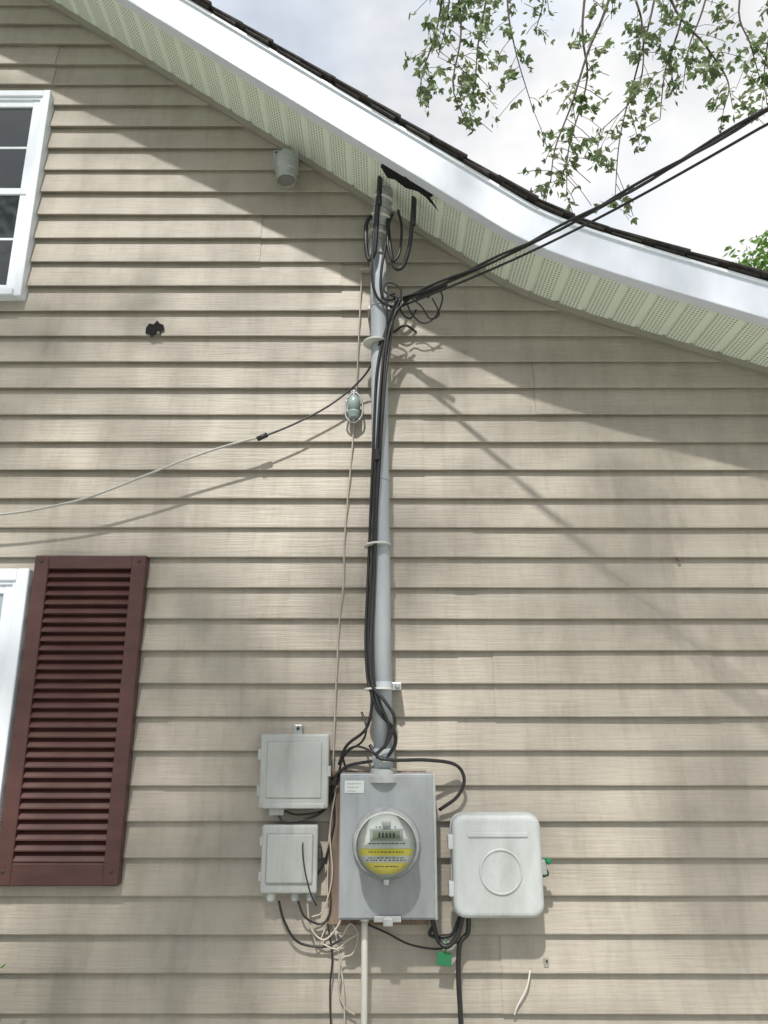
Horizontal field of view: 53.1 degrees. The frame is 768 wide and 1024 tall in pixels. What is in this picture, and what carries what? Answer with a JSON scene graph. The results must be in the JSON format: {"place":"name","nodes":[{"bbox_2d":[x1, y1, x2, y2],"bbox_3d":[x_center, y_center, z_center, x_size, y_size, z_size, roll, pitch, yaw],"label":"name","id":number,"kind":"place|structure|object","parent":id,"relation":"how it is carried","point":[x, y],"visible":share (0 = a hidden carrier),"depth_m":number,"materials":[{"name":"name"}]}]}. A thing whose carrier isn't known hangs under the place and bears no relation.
{"place":"outdoors","nodes":[
{"label":"outdoors","id":0,"kind":"place"},
{"bbox_2d":[41,0,767,375],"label":"wall channel","id":1,"kind":"object","parent":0,"point":[423,234],"depth_m":2.87,"materials":[{"name":"beige plastic"}]},
{"bbox_2d":[209,0,767,269],"label":"sky","id":2,"kind":"structure","parent":0,"point":[721,202],"materials":[{"name":"white"}]},
{"bbox_2d":[543,958,548,967],"bbox_3d":[0.466,1.294,2.209,0.014,0.024,0.016,0,-16,0],"label":"wall bracket scar","id":3,"kind":"object","parent":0,"point":[546,962],"depth_m":2.21},
{"label":"ground","id":4,"kind":"structure","parent":0,"visible":0},
{"bbox_2d":[359,920,369,1023],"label":"pvc riser pipe","id":5,"kind":"object","parent":4,"relation":"on","point":[364,962],"visible":0.81,"depth_m":2.15,"materials":[{"name":"plastic"}]},
{"bbox_2d":[403,0,767,224],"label":"maple tree","id":6,"kind":"object","parent":4,"relation":"on","point":[468,80],"visible":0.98,"depth_m":4.24,"materials":[{"name":"green plant"}]},
{"bbox_2d":[723,231,767,270],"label":"background tree","id":7,"kind":"object","parent":4,"relation":"on","point":[756,261],"visible":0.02,"depth_m":15.57,"materials":[{"name":"green plant"}]},
{"bbox_3d":[-3.200,3.289,6.082,11.620,0.530,8.514,0,-16,0],"label":"foundation","id":8,"kind":"object","parent":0,"visible":0},
{"bbox_3d":[-3.200,0.424,6.903,11.600,5.530,8.494,0,-16,0],"label":"wall","id":9,"kind":"object","parent":8,"relation":"on","visible":0},
{"bbox_2d":[0,0,767,1023],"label":"siding wall","id":10,"kind":"structure","parent":9,"relation":"attached to","point":[578,660],"depth_m":2.53,"materials":[{"name":"beige plastic"}]},
{"bbox_2d":[0,581,15,695],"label":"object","id":11,"kind":"object","parent":10,"relation":"attached to","point":[7,633],"visible":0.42,"depth_m":2.44,"materials":[{"name":"white paint"}]},
{"bbox_2d":[0,569,16,593],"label":"double hung window","id":12,"kind":"structure","parent":10,"relation":"attached to","point":[7,576],"depth_m":2.49,"materials":[{"name":"white paint"}]},
{"bbox_2d":[0,594,3,617],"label":"sash glass","id":13,"kind":"object","parent":12,"relation":"attached to","point":[1,598],"visible":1,"depth_m":2.49,"materials":[{"name":"glass"}]},
{"bbox_2d":[0,585,12,674],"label":"sash","id":14,"kind":"object","parent":12,"relation":"attached to","point":[5,608],"visible":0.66,"depth_m":2.46,"materials":[{"name":"white paint"}]},
{"bbox_2d":[0,288,16,300],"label":"frame sill","id":15,"kind":"structure","parent":10,"relation":"attached to","point":[6,294],"depth_m":2.77,"materials":[{"name":"white paint"}]},
{"bbox_2d":[0,196,19,284],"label":"sash glass","id":16,"kind":"object","parent":10,"relation":"attached to","point":[8,209],"visible":1,"depth_m":2.88,"materials":[{"name":"grey glass"}]},
{"bbox_2d":[0,188,19,195],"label":"sash bottom","id":17,"kind":"object","parent":10,"relation":"attached to","point":[9,191],"visible":0.55,"depth_m":2.91,"materials":[{"name":"white paint"}]},
{"bbox_2d":[0,147,26,148],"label":"muntin","id":18,"kind":"object","parent":10,"relation":"attached to","point":[13,147],"visible":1,"depth_m":2.97,"materials":[{"name":"white paint"}]},
{"bbox_2d":[6,195,25,287],"bbox_3d":[-1.364,-1.012,2.873,0.028,0.444,0.032,0,-16,0],"label":"sash","id":19,"kind":"object","parent":10,"relation":"attached to","point":[15,242],"visible":0.37,"depth_m":2.85,"materials":[{"name":"white paint"}]},
{"bbox_2d":[0,569,33,831],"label":"frame","id":20,"kind":"object","parent":10,"relation":"attached to","point":[15,651],"visible":0.8,"depth_m":2.41,"materials":[{"name":"white paint"}]},
{"bbox_2d":[0,90,43,107],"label":"window frame","id":21,"kind":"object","parent":10,"relation":"attached to","point":[18,98],"depth_m":3.02,"materials":[{"name":"white paint"}]},
{"bbox_2d":[0,108,32,187],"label":"sash glass","id":22,"kind":"object","parent":21,"relation":"attached to","point":[14,126],"visible":1,"depth_m":2.98,"materials":[{"name":"grey glass"}]},
{"bbox_2d":[20,101,39,194],"bbox_3d":[-1.364,-1.405,2.984,0.028,0.432,0.036,0,-16,0],"label":"sash","id":23,"kind":"object","parent":21,"relation":"attached to","point":[28,156],"visible":0.62,"depth_m":2.96,"materials":[{"name":"white paint"}]},
{"bbox_2d":[12,97,42,288],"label":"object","id":24,"kind":"object","parent":10,"relation":"attached to","point":[25,204],"visible":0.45,"depth_m":2.90,"materials":[{"name":"white paint"}]},
{"bbox_2d":[13,90,53,300],"bbox_3d":[-1.324,-1.213,2.921,0.028,0.915,0.051,0,-16,0],"label":"frame","id":25,"kind":"object","parent":10,"relation":"attached to","point":[31,219],"visible":1,"depth_m":2.89,"materials":[{"name":"white paint"}]},
{"bbox_2d":[0,555,149,885],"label":"louvered shutter","id":26,"kind":"object","parent":10,"relation":"attached to","point":[65,811],"visible":1,"depth_m":2.37,"materials":[{"name":"red plastic"}]},
{"bbox_2d":[145,321,164,337],"bbox_3d":[-0.822,-0.659,2.760,0.068,0.070,0.010,0,-16,0],"label":"siding bird hole","id":27,"kind":"object","parent":10,"relation":"in","point":[155,328],"visible":1,"depth_m":2.76,"materials":[{"name":"black"}]},
{"bbox_2d":[273,148,298,186],"bbox_3d":[-0.371,-1.299,2.894,0.099,0.167,0.127,0,-16,0],"label":"wall light fixture","id":28,"kind":"object","parent":10,"relation":"attached to","point":[286,164],"depth_m":2.84,"materials":[{"name":"white plastic"}]},
{"bbox_2d":[258,824,321,901],"bbox_3d":[-0.273,1.026,2.256,0.181,0.208,0.064,0,-16,0],"label":"utility junction box","id":29,"kind":"object","parent":10,"relation":"attached to","point":[282,870],"visible":0.99,"depth_m":2.23,"materials":[{"name":"grey plastic"}]},
{"bbox_2d":[256,724,331,815],"bbox_3d":[-0.268,0.777,2.325,0.220,0.260,0.075,0,-16,0],"label":"utility junction box","id":30,"kind":"object","parent":10,"relation":"attached to","point":[295,770],"visible":1,"depth_m":2.29,"materials":[{"name":"grey plastic"}]},
{"bbox_2d":[327,268,370,937],"bbox_3d":[-0.108,0.168,2.527,0.119,2.210,0.022,0,-16,0],"label":"thin drop cord","id":31,"kind":"object","parent":10,"relation":"attached to","point":[365,270],"visible":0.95,"depth_m":2.51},
{"bbox_2d":[344,389,363,422],"bbox_3d":[-0.107,-0.366,2.661,0.059,0.134,0.059,12,-20,-35],"label":"cable standoff insulator","id":32,"kind":"object","parent":10,"relation":"attached to","point":[353,405],"visible":1,"depth_m":2.64,"materials":[{"name":"ceramic"}]},
{"bbox_2d":[0,341,380,514],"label":"overhead phone line","id":33,"kind":"object","parent":32,"relation":"attached to","point":[262,436],"visible":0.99,"depth_m":2.56,"materials":[{"name":"grey rubber"}]},
{"bbox_2d":[328,771,437,926],"bbox_3d":[-0.005,0.968,2.203,0.310,0.422,0.198,0,-16,0],"label":"electric meter box","id":34,"kind":"object","parent":10,"relation":"attached to","point":[384,850],"visible":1,"depth_m":2.18,"materials":[{"name":"grey metal"}]},
{"bbox_2d":[364,176,416,782],"bbox_3d":[0.023,-0.193,2.557,0.190,2.061,0.170,0,-16,0],"label":"service mast","id":35,"kind":"object","parent":10,"relation":"attached to","point":[378,251],"visible":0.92,"depth_m":2.52,"materials":[{"name":"grey metal"}]},
{"bbox_2d":[400,107,767,306],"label":"service drop cable","id":36,"kind":"object","parent":35,"relation":"attached to","point":[424,292],"visible":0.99,"depth_m":2.19,"materials":[{"name":"black rubber"}]},
{"bbox_2d":[331,281,465,810],"bbox_3d":[0.044,0.045,2.493,0.406,1.742,0.149,0,-16,0],"label":"black cable bundle","id":37,"kind":"object","parent":10,"relation":"attached to","point":[373,542],"visible":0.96,"depth_m":2.44,"materials":[{"name":"black rubber"}]},
{"bbox_2d":[278,712,530,1023],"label":"loose utility cables","id":38,"kind":"object","parent":10,"relation":"attached to","point":[458,926],"visible":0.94,"depth_m":2.21,"materials":[{"name":"black plastic"}]},
{"bbox_2d":[437,938,451,966],"bbox_3d":[0.171,1.248,2.178,0.045,0.072,0.011,0,-16,0],"label":"green cable tag","id":39,"kind":"object","parent":38,"relation":"attached to","point":[444,958],"visible":1,"depth_m":2.17,"materials":[{"name":"plastic"}]},
{"bbox_2d":[447,812,551,917],"bbox_3d":[0.333,1.022,2.237,0.297,0.280,0.103,0,-16,0],"label":"network interface box","id":40,"kind":"object","parent":10,"relation":"attached to","point":[498,865],"visible":1,"depth_m":2.19,"materials":[{"name":"grey plastic"}]},
{"bbox_2d":[54,0,767,366],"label":"vented soffit","id":41,"kind":"structure","parent":9,"relation":"attached to","point":[452,226],"depth_m":2.77,"materials":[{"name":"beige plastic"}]},
{"bbox_2d":[381,164,432,196],"bbox_3d":[0.079,-1.153,2.673,0.182,0.133,0.097,0,-16,0],"label":"torn soffit opening","id":42,"kind":"object","parent":41,"relation":"attached to","point":[396,176],"visible":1,"depth_m":2.69,"materials":[{"name":"black"}]},
{"bbox_2d":[404,176,437,209],"bbox_3d":[0.118,-1.107,2.637,0.150,0.155,0.012,4,-17,-14],"label":"torn soffit flap","id":43,"kind":"object","parent":41,"relation":"attached to","point":[422,191],"visible":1,"depth_m":2.64,"materials":[{"name":"black plastic"}]},
{"bbox_2d":[209,11,767,280],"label":"roof deck","id":44,"kind":"structure","parent":9,"relation":"on","point":[462,161],"depth_m":2.60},
{"bbox_2d":[129,0,767,317],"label":"rake fascia","id":45,"kind":"structure","parent":44,"relation":"attached to","point":[442,173],"depth_m":2.59,"materials":[{"name":"metal"}]},
{"bbox_2d":[115,0,767,326],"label":"fascia lip","id":46,"kind":"object","parent":45,"relation":"attached to","point":[446,197],"visible":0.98,"depth_m":2.60,"materials":[{"name":"white metal"}]},
{"bbox_2d":[183,0,767,285],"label":"drip edge","id":47,"kind":"object","parent":44,"relation":"attached to","point":[458,162],"visible":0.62,"depth_m":2.60,"materials":[{"name":"white paint"}]},
{"bbox_2d":[191,0,767,279],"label":"roof shingles","id":48,"kind":"object","parent":44,"relation":"on","point":[457,154],"visible":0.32,"depth_m":2.59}
]}

